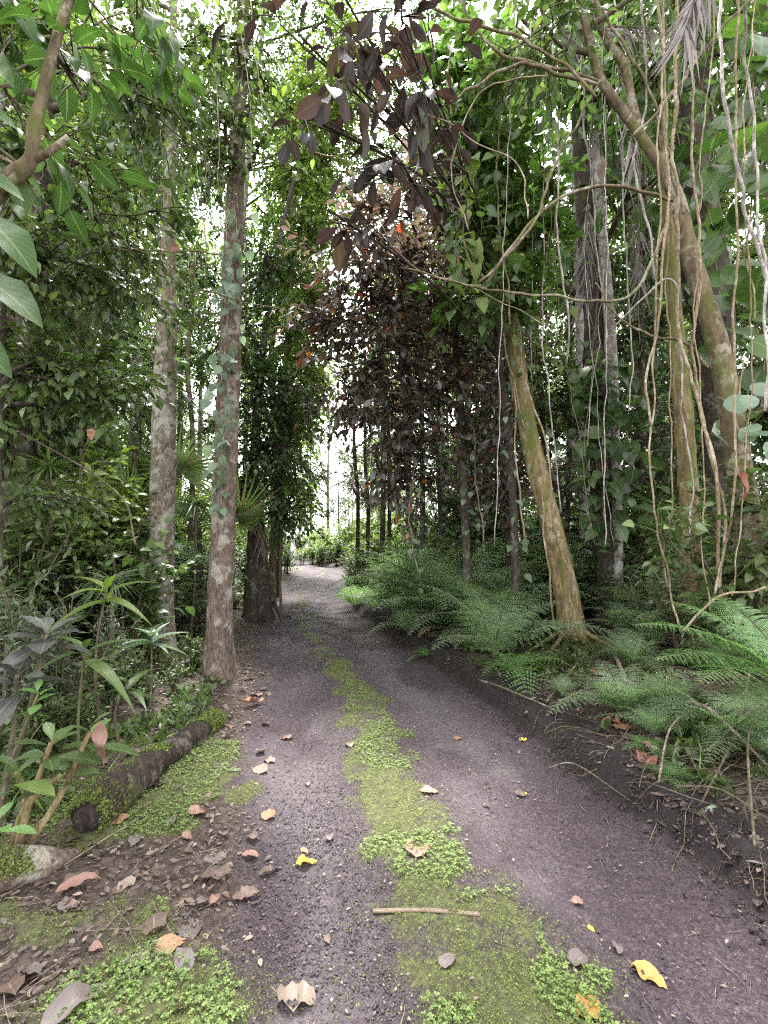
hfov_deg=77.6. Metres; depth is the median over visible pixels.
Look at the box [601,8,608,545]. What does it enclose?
vine
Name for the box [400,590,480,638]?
fern
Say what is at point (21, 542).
tree fern
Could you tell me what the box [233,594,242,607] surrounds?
shrub
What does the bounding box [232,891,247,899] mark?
fallen leaf
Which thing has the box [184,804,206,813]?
fallen leaf
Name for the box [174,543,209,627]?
shrub
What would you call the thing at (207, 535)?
shrub
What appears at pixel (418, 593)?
fern
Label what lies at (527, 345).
slender tree
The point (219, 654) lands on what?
tree
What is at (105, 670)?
strappy shrub
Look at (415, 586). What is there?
fern
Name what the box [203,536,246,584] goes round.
shrub
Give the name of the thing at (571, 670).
stick
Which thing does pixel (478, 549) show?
shrub
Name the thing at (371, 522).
shrub
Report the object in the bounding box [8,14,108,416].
forest tree
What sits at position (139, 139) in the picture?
vine
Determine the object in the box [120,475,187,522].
shrub
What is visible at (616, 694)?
fern
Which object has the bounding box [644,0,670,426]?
vine
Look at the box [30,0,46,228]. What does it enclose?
vine
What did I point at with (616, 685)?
fern
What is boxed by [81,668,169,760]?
strappy shrub
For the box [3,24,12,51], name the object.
vine
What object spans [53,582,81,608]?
spiky plant
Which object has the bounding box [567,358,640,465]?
climbing vine
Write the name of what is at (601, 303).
vine
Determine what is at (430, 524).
shrub
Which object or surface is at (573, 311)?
climbing vine
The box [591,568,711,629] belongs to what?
fern
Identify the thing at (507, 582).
fern
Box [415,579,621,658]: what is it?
fern
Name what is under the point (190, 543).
tree fern
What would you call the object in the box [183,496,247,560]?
shrub
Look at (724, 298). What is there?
climbing vine
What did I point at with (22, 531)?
shrub
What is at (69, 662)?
shrub
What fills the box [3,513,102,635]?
shrub
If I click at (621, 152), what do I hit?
vine
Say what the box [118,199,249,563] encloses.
forest tree
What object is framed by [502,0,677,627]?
tree
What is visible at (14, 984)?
fallen leaf
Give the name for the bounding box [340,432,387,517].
forest tree
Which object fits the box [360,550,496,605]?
fern
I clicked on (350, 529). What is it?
shrub
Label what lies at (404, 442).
tree
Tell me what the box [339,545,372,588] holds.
shrub
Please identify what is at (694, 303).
vine
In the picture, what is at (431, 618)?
fern
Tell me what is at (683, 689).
fern
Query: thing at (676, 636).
shrub
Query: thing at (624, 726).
fallen leaf
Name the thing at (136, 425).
sapling
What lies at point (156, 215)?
vine
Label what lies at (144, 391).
forest tree
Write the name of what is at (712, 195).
climbing vine
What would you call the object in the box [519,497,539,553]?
shrub
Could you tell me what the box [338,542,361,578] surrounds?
shrub
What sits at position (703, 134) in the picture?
vine
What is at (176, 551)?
shrub
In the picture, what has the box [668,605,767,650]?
fern
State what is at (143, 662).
shrub
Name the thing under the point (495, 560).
fern
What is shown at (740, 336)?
forest tree
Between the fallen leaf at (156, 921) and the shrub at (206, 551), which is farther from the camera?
the shrub at (206, 551)
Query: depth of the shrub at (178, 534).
8.96 m
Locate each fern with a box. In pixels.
[3,524,60,625]
[22,737,72,778]
[32,707,113,751]
[49,512,205,619]
[77,539,259,593]
[79,572,239,615]
[319,583,395,610]
[325,538,453,597]
[328,583,384,607]
[331,573,352,584]
[349,575,461,627]
[349,578,375,589]
[351,580,441,612]
[354,568,444,608]
[355,534,523,609]
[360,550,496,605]
[364,576,500,621]
[365,575,510,605]
[367,604,442,635]
[370,533,548,580]
[370,563,435,593]
[371,542,595,616]
[373,535,505,572]
[394,569,554,629]
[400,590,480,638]
[403,591,452,621]
[408,590,532,634]
[408,647,433,661]
[412,585,578,641]
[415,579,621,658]
[418,624,471,642]
[430,568,554,612]
[430,591,566,646]
[435,530,542,571]
[437,627,480,644]
[452,556,577,607]
[453,564,594,604]
[456,590,555,616]
[465,647,570,696]
[477,536,603,611]
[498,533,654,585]
[502,567,579,610]
[507,569,607,613]
[519,565,624,609]
[538,581,611,616]
[543,673,579,700]
[546,660,699,717]
[555,588,670,617]
[574,561,701,605]
[574,566,648,606]
[584,569,717,626]
[584,599,672,644]
[584,672,672,723]
[588,600,706,650]
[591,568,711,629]
[591,628,665,674]
[591,698,708,735]
[592,575,675,614]
[595,645,662,662]
[599,586,658,603]
[621,734,662,756]
[629,690,671,715]
[633,579,734,633]
[633,668,713,707]
[634,696,691,720]
[636,596,767,708]
[639,759,697,791]
[640,673,683,686]
[650,742,681,762]
[652,682,767,745]
[663,656,709,669]
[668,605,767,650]
[675,630,765,671]
[680,689,767,762]
[690,770,736,799]
[728,718,767,752]
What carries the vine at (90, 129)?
hanging from the forest tree at (21, 444)
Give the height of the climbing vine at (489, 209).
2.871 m
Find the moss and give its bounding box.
[0,593,675,1023]
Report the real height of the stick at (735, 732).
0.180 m
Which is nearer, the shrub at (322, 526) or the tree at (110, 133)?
the tree at (110, 133)
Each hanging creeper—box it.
[74,0,174,262]
[84,52,191,355]
[98,0,217,367]
[131,213,215,347]
[146,0,224,283]
[155,0,272,283]
[163,161,223,354]
[166,0,245,238]
[197,0,289,209]
[206,0,314,170]
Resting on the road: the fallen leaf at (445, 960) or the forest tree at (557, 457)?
the fallen leaf at (445, 960)
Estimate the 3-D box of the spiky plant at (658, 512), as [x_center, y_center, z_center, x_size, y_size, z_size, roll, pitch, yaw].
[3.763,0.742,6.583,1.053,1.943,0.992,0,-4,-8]
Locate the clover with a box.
[0,619,624,1023]
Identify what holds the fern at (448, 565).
on the ground at (610, 768)
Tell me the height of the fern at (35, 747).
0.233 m
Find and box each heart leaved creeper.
[200,207,258,518]
[202,414,239,498]
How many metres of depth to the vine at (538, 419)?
5.78 m
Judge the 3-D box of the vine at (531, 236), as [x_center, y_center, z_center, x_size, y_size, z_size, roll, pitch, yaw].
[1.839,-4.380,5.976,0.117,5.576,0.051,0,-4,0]
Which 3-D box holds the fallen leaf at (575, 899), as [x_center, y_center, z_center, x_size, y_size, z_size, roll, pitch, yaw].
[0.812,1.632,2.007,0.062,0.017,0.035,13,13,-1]
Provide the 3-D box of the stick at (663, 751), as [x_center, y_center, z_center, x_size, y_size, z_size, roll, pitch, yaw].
[1.881,1.442,3.038,0.994,0.242,0.073,3,-5,-42]
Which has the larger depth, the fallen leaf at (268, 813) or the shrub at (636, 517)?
the shrub at (636, 517)
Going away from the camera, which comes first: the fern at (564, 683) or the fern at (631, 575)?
the fern at (564, 683)
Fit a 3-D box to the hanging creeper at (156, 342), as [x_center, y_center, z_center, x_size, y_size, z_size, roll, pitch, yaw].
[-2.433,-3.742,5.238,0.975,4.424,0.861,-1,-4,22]
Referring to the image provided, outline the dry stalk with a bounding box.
[373,908,479,916]
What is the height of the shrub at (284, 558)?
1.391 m
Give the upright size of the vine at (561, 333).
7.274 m
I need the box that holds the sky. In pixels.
[68,0,767,543]
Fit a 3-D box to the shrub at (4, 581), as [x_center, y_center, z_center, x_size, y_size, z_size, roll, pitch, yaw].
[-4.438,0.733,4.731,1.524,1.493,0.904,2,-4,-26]
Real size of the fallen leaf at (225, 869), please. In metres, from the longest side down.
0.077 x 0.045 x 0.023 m
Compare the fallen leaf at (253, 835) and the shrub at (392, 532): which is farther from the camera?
the shrub at (392, 532)
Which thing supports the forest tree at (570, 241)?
on the ground at (610, 768)
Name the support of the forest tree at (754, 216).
on the ground at (610, 768)
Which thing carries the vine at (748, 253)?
hanging from the tree at (709, 315)
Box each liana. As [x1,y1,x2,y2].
[16,430,136,545]
[47,247,221,281]
[84,170,279,308]
[96,26,222,178]
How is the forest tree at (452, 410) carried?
on the ground at (610, 768)
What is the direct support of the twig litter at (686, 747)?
on the ground at (610, 768)
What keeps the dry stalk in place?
on the road
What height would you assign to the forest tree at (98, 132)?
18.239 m
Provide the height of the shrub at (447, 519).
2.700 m
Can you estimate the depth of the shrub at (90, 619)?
5.95 m
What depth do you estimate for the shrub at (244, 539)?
16.86 m
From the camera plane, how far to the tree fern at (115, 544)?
6.55 m
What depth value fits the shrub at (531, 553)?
7.29 m
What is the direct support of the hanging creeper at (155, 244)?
hanging from the tree at (59, 387)
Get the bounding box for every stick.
[64,815,143,865]
[477,679,563,713]
[545,651,589,702]
[546,762,626,798]
[558,683,634,701]
[612,653,628,682]
[657,703,707,782]
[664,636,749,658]
[673,785,767,818]
[687,701,766,764]
[699,672,749,805]
[706,698,766,752]
[746,708,760,847]
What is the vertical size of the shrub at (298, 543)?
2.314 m
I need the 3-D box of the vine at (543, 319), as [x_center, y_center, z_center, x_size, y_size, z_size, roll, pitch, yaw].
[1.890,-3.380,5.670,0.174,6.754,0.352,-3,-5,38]
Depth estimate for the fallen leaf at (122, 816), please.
2.49 m
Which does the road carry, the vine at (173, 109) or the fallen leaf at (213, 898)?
the fallen leaf at (213, 898)
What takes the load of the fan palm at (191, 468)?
on the ground at (610, 768)
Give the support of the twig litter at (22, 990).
on the road
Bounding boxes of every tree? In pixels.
[0,0,159,416]
[0,0,204,244]
[0,0,234,685]
[2,3,95,488]
[3,0,303,603]
[3,68,157,511]
[4,50,162,442]
[6,112,134,496]
[6,206,105,406]
[7,8,129,478]
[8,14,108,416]
[49,40,210,475]
[50,37,148,365]
[56,0,185,495]
[57,77,208,467]
[82,0,267,652]
[88,129,224,478]
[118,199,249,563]
[118,315,185,453]
[122,0,316,680]
[122,0,453,597]
[126,240,255,504]
[146,375,213,484]
[176,188,291,555]
[176,399,208,462]
[190,323,283,481]
[192,178,342,622]
[208,6,395,596]
[211,0,521,637]
[242,0,399,606]
[253,188,353,574]
[261,17,600,603]
[293,437,338,530]
[296,453,318,535]
[303,478,324,532]
[305,358,360,537]
[310,323,402,525]
[316,278,398,588]
[320,439,361,537]
[331,486,354,526]
[333,335,394,577]
[336,464,363,524]
[338,224,465,513]
[339,307,402,520]
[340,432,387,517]
[347,0,566,528]
[348,185,410,588]
[358,218,405,562]
[368,148,545,515]
[371,114,443,558]
[377,401,425,513]
[378,178,473,555]
[383,0,761,608]
[385,34,597,542]
[390,210,436,562]
[391,352,481,496]
[392,359,454,524]
[401,0,767,668]
[404,0,611,654]
[412,264,545,515]
[427,317,563,488]
[437,238,562,561]
[440,319,520,490]
[450,282,560,515]
[458,242,546,576]
[465,297,563,533]
[493,303,565,502]
[501,150,578,552]
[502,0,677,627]
[520,234,626,535]
[522,341,560,508]
[523,0,767,507]
[524,258,623,528]
[524,386,564,527]
[528,119,709,537]
[531,121,744,549]
[537,195,628,537]
[546,320,566,483]
[556,138,761,466]
[557,0,767,491]
[560,0,767,654]
[561,17,671,627]
[575,251,690,444]
[604,97,680,551]
[607,90,767,495]
[613,224,691,498]
[616,253,741,406]
[619,81,767,467]
[621,229,741,507]
[623,231,757,495]
[625,0,767,596]
[645,14,767,513]
[645,303,767,506]
[691,324,767,493]
[716,153,767,242]
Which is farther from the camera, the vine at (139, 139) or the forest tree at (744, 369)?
the forest tree at (744, 369)
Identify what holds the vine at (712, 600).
hanging from the tree at (709, 315)
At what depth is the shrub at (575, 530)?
11.67 m
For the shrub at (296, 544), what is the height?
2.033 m
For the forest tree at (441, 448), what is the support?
on the ground at (610, 768)
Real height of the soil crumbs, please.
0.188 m
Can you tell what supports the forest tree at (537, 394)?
on the ground at (610, 768)
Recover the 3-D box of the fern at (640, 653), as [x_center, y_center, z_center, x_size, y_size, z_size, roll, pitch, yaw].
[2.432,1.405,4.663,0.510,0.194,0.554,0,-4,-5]
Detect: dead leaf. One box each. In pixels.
[86,428,94,439]
[92,722,107,765]
[171,243,178,254]
[588,144,596,178]
[597,156,606,190]
[739,471,748,500]
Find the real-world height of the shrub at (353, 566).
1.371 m
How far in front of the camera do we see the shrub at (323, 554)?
29.10 m
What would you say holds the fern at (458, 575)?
on the ground at (610, 768)
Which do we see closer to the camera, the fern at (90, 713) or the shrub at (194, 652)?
the fern at (90, 713)
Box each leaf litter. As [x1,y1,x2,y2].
[0,606,278,1023]
[177,591,767,1023]
[362,589,767,905]
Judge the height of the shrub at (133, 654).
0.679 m
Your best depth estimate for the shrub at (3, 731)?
2.93 m
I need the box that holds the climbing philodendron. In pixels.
[0,0,42,428]
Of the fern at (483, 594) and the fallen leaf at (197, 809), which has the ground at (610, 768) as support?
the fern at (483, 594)
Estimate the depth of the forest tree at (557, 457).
33.75 m
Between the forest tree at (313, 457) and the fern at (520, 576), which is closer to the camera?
the fern at (520, 576)
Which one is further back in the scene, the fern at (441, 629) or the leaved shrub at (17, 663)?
the fern at (441, 629)
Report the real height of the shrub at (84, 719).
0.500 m
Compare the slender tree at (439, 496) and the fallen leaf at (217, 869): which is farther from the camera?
the slender tree at (439, 496)
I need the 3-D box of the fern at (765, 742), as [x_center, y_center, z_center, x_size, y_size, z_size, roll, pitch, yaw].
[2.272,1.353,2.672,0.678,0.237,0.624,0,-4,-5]
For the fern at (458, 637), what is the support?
on the ground at (610, 768)
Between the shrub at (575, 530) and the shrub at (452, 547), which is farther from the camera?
the shrub at (575, 530)
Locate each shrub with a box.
[0,548,70,720]
[0,569,100,714]
[0,584,82,725]
[0,593,93,723]
[0,599,26,693]
[0,616,91,804]
[0,619,65,743]
[0,707,51,769]
[0,712,138,845]
[0,717,30,776]
[3,488,86,620]
[3,490,93,648]
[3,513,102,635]
[3,518,32,567]
[3,531,29,597]
[3,544,41,563]
[3,634,48,658]
[5,526,100,614]
[7,665,66,721]
[21,492,187,614]
[23,415,144,605]
[29,546,95,653]
[29,636,148,768]
[33,681,103,752]
[41,575,158,721]
[41,692,110,743]
[48,529,183,629]
[49,524,207,654]
[51,514,208,662]
[54,483,148,626]
[57,445,148,634]
[64,636,146,716]
[71,652,130,709]
[76,560,102,634]
[78,596,145,687]
[78,649,130,697]
[79,555,157,654]
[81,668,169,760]
[82,637,147,683]
[84,612,118,642]
[119,472,237,582]
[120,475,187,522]
[129,655,158,688]
[134,668,162,702]
[141,634,174,662]
[145,479,197,544]
[147,494,195,578]
[153,647,180,677]
[159,660,188,690]
[174,496,193,562]
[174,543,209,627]
[175,530,246,616]
[176,633,203,666]
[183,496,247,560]
[184,574,206,633]
[187,538,246,588]
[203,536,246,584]
[206,518,268,578]
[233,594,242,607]
[235,539,281,585]
[282,544,304,574]
[282,546,295,572]
[282,549,296,572]
[291,531,307,550]
[292,533,307,551]
[295,543,314,564]
[302,546,313,563]
[304,521,344,561]
[306,539,318,564]
[307,535,330,565]
[308,518,329,558]
[314,545,329,566]
[322,537,345,565]
[325,519,350,545]
[327,518,360,550]
[331,536,348,563]
[334,524,354,547]
[334,543,367,581]
[338,515,361,546]
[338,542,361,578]
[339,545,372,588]
[342,513,377,555]
[345,515,402,582]
[351,507,386,564]
[360,510,419,564]
[374,511,403,562]
[391,499,448,552]
[391,501,435,552]
[396,512,480,559]
[398,473,502,555]
[406,506,501,579]
[425,486,503,557]
[425,487,533,556]
[436,479,536,545]
[470,521,505,567]
[478,499,538,553]
[493,499,609,623]
[518,493,578,553]
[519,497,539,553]
[522,491,579,548]
[523,490,578,556]
[523,538,581,617]
[541,626,558,637]
[542,642,569,670]
[560,629,576,650]
[563,510,650,615]
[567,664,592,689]
[570,490,670,536]
[574,650,594,673]
[586,506,676,582]
[591,644,606,662]
[596,546,647,610]
[611,563,673,648]
[615,515,709,592]
[621,456,767,671]
[621,533,713,647]
[622,469,709,559]
[622,475,709,573]
[624,509,678,591]
[627,480,700,545]
[627,501,706,564]
[628,659,650,678]
[632,550,698,657]
[644,505,767,627]
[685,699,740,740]
[693,692,719,707]
[695,525,767,670]
[702,467,767,530]
[721,505,767,574]
[739,675,765,703]
[745,758,767,783]
[752,750,767,773]
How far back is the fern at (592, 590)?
7.70 m
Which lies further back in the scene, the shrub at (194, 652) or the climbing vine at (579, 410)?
the climbing vine at (579, 410)
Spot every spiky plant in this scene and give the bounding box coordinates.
[3,445,94,581]
[4,474,95,601]
[14,535,87,581]
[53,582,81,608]
[66,566,154,647]
[174,555,192,617]
[175,492,211,638]
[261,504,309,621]
[628,497,678,580]
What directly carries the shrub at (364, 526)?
on the ground at (610, 768)
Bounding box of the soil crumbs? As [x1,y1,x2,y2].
[351,607,767,974]
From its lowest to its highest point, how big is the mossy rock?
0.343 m
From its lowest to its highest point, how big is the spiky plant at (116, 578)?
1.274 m
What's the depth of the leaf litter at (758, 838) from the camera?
3.17 m
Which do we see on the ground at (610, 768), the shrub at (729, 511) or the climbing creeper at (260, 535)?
the shrub at (729, 511)
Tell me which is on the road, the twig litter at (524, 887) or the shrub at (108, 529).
the twig litter at (524, 887)
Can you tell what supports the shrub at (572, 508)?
on the ground at (610, 768)
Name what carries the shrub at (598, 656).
on the ground at (610, 768)
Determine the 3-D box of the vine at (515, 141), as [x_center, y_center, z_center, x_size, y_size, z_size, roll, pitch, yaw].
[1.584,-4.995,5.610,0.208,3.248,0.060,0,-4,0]
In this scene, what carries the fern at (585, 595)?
on the ground at (610, 768)
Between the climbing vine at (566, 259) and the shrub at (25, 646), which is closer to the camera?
the shrub at (25, 646)
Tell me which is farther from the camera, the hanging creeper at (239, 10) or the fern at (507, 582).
the fern at (507, 582)
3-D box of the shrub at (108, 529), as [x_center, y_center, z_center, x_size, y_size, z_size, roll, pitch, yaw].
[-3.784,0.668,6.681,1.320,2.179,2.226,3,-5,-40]
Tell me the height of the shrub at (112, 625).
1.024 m
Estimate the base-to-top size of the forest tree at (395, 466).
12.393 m
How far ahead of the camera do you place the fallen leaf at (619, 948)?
1.78 m
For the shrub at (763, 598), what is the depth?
4.08 m
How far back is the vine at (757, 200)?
3.31 m
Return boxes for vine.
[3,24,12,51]
[25,0,81,413]
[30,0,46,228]
[43,0,74,267]
[78,42,93,186]
[93,5,140,262]
[106,12,131,418]
[142,0,167,308]
[142,1,152,373]
[149,0,161,330]
[154,0,175,174]
[233,2,248,305]
[233,6,245,387]
[235,0,244,237]
[243,145,249,255]
[307,149,549,326]
[389,462,435,594]
[399,56,528,218]
[426,52,497,289]
[437,150,493,313]
[448,340,499,547]
[450,75,546,230]
[475,2,545,345]
[490,325,545,582]
[494,13,513,546]
[496,0,555,630]
[509,29,579,293]
[512,1,520,210]
[512,2,578,633]
[522,261,595,373]
[526,8,535,421]
[528,0,534,380]
[531,0,561,511]
[531,15,542,395]
[544,10,551,354]
[544,16,559,248]
[552,20,569,364]
[552,341,654,553]
[553,28,594,544]
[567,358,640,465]
[580,43,608,340]
[584,5,603,458]
[584,18,614,544]
[587,106,607,445]
[591,3,706,278]
[595,0,761,294]
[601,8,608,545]
[601,338,693,512]
[614,0,633,409]
[615,6,643,250]
[615,278,694,545]
[632,0,654,280]
[638,0,649,344]
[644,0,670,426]
[648,0,679,624]
[663,0,684,587]
[667,13,767,396]
[670,0,722,614]
[681,586,766,631]
[689,11,726,588]
[693,3,714,623]
[693,13,767,435]
[700,3,743,254]
[712,357,767,470]
[713,0,740,594]
[717,0,767,282]
[731,0,756,595]
[742,0,767,411]
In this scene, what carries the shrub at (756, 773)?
on the ground at (610, 768)
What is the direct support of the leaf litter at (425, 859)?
on the road
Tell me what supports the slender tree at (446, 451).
on the ground at (610, 768)
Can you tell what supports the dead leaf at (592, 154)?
hanging from the tree at (709, 315)
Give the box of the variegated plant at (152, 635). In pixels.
[110,622,187,707]
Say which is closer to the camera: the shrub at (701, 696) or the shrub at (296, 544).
the shrub at (701, 696)
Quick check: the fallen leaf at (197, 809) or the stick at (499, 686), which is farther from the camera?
the stick at (499, 686)
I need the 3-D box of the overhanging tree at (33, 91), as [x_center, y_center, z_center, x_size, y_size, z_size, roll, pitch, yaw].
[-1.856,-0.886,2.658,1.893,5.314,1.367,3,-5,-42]
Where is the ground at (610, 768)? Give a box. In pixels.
[0,544,767,1023]
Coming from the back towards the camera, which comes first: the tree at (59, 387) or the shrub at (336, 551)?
the shrub at (336, 551)
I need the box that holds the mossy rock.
[0,843,79,893]
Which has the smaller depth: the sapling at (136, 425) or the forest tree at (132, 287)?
the sapling at (136, 425)
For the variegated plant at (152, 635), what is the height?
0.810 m
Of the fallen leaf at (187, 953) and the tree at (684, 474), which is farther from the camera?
the tree at (684, 474)
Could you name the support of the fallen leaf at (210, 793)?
on the road
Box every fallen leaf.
[0,972,24,994]
[20,961,41,973]
[34,878,44,885]
[40,982,102,1023]
[55,872,101,891]
[57,897,72,911]
[62,872,78,890]
[63,833,84,842]
[66,898,77,907]
[88,940,102,950]
[107,1007,122,1019]
[110,813,127,824]
[116,876,136,889]
[125,950,159,966]
[128,834,140,845]
[139,907,167,935]
[153,933,186,953]
[164,814,177,827]
[173,947,194,970]
[178,922,201,940]
[182,830,191,838]
[183,846,192,851]
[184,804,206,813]
[196,895,207,903]
[200,868,224,879]
[201,850,226,865]
[205,790,212,799]
[209,894,219,903]
[213,862,228,876]
[219,865,232,874]
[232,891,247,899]
[239,885,258,898]
[242,696,266,702]
[242,849,257,856]
[246,831,257,838]
[252,763,268,773]
[258,864,278,874]
[261,808,275,819]
[265,756,275,762]
[272,980,315,1011]
[293,854,316,865]
[300,847,307,852]
[324,934,329,942]
[326,832,333,839]
[405,838,430,859]
[419,785,438,792]
[438,953,455,968]
[515,789,526,795]
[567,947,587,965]
[570,895,582,903]
[574,993,600,1019]
[594,715,619,722]
[611,723,634,729]
[612,940,622,952]
[628,960,667,989]
[635,748,657,764]
[642,741,659,755]
[700,805,727,820]
[739,761,759,771]
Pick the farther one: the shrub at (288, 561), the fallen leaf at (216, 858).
the shrub at (288, 561)
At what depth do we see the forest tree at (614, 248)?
12.72 m
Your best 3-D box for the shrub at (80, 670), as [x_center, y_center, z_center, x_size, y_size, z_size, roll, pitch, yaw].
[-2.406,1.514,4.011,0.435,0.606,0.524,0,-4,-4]
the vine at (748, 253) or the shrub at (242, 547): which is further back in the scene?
the shrub at (242, 547)
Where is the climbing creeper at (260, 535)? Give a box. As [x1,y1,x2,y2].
[251,463,270,569]
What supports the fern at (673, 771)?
on the ground at (610, 768)
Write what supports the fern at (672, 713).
on the ground at (610, 768)
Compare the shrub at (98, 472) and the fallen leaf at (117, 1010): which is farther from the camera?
the shrub at (98, 472)
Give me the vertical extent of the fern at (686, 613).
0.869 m
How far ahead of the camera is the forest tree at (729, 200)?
10.69 m
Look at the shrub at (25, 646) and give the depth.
3.53 m
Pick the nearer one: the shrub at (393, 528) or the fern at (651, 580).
the fern at (651, 580)
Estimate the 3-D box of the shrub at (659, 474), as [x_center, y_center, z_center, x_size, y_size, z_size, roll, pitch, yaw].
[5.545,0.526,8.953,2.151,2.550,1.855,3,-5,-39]
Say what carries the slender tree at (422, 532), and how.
on the ground at (610, 768)
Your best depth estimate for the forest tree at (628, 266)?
21.04 m
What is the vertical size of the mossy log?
0.271 m
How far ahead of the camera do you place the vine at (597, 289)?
5.65 m
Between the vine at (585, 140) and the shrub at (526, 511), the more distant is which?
the shrub at (526, 511)
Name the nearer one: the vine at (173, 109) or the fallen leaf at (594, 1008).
the fallen leaf at (594, 1008)
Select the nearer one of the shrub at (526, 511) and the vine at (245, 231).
the vine at (245, 231)
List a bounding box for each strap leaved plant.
[0,751,86,825]
[38,619,92,640]
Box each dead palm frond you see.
[553,26,683,66]
[566,204,598,335]
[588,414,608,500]
[617,53,643,202]
[627,204,650,313]
[646,0,721,101]
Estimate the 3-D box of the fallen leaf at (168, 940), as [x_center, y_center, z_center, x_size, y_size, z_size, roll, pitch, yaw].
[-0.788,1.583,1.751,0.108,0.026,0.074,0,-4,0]
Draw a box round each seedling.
[0,802,36,833]
[191,748,203,760]
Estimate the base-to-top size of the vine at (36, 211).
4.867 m
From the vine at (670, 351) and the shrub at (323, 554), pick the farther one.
the shrub at (323, 554)
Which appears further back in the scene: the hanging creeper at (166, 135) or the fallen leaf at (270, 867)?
the hanging creeper at (166, 135)
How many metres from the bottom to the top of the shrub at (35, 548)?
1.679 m
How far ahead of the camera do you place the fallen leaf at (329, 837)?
2.42 m
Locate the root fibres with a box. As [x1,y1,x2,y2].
[368,612,767,931]
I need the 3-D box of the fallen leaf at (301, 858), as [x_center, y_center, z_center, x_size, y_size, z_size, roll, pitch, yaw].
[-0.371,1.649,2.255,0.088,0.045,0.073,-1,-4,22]
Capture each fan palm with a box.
[3,406,150,511]
[106,424,279,627]
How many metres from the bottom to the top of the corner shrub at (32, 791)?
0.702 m
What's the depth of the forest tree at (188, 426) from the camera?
40.36 m
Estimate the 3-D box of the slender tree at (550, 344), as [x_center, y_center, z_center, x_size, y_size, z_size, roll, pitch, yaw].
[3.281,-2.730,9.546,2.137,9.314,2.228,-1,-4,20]
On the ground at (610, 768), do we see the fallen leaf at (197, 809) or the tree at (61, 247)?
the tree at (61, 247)
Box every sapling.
[0,679,54,834]
[22,204,142,627]
[83,358,192,542]
[131,239,219,618]
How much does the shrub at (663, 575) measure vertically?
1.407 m
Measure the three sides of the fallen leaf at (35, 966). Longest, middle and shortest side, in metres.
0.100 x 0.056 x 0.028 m
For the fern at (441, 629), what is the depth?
6.80 m
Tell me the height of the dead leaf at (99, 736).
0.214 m
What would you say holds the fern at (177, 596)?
on the ground at (610, 768)
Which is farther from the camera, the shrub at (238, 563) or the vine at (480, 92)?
the shrub at (238, 563)
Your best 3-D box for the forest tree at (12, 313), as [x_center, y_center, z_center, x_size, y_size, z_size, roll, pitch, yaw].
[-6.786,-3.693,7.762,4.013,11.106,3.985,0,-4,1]
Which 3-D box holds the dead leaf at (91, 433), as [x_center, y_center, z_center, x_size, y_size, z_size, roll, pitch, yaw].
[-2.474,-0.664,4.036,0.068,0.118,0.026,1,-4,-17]
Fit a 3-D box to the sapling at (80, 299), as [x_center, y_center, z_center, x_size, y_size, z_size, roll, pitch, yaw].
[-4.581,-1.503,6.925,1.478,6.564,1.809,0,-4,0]
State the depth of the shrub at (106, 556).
5.45 m
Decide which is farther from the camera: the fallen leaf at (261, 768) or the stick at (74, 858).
the fallen leaf at (261, 768)
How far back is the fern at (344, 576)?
15.26 m
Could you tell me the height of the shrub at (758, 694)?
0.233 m
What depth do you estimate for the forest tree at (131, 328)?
10.68 m
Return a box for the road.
[102,561,767,1023]
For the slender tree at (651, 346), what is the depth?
10.17 m
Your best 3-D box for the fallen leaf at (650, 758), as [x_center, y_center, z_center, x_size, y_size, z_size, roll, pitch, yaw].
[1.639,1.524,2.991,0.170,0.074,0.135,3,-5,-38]
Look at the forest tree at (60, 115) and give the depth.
9.67 m
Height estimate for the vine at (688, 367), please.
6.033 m
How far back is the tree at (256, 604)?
9.33 m
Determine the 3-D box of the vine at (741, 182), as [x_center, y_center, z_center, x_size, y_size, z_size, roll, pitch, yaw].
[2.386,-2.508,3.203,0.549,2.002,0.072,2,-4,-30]
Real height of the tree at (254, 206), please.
18.384 m
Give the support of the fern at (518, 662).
on the ground at (610, 768)
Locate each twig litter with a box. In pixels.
[0,609,262,1023]
[198,629,750,1023]
[368,592,767,902]
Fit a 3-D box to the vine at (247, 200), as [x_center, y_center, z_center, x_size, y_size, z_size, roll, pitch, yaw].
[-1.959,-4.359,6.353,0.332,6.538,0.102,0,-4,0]
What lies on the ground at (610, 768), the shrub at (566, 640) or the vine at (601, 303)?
the shrub at (566, 640)
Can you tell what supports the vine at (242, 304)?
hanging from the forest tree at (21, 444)
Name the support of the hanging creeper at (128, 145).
hanging from the tree at (59, 387)
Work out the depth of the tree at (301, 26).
12.62 m
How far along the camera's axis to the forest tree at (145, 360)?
16.11 m
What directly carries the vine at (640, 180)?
hanging from the tree at (684, 474)
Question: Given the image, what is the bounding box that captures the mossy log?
[64,707,226,833]
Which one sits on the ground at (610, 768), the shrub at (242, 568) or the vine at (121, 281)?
the shrub at (242, 568)
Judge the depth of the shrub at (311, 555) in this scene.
31.53 m
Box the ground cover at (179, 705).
[3,586,767,820]
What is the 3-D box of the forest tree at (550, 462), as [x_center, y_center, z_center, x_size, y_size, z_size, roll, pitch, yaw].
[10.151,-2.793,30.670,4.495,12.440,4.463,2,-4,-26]
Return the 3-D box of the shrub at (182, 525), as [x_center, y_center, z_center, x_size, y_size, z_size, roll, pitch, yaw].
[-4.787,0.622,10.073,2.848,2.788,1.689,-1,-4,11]

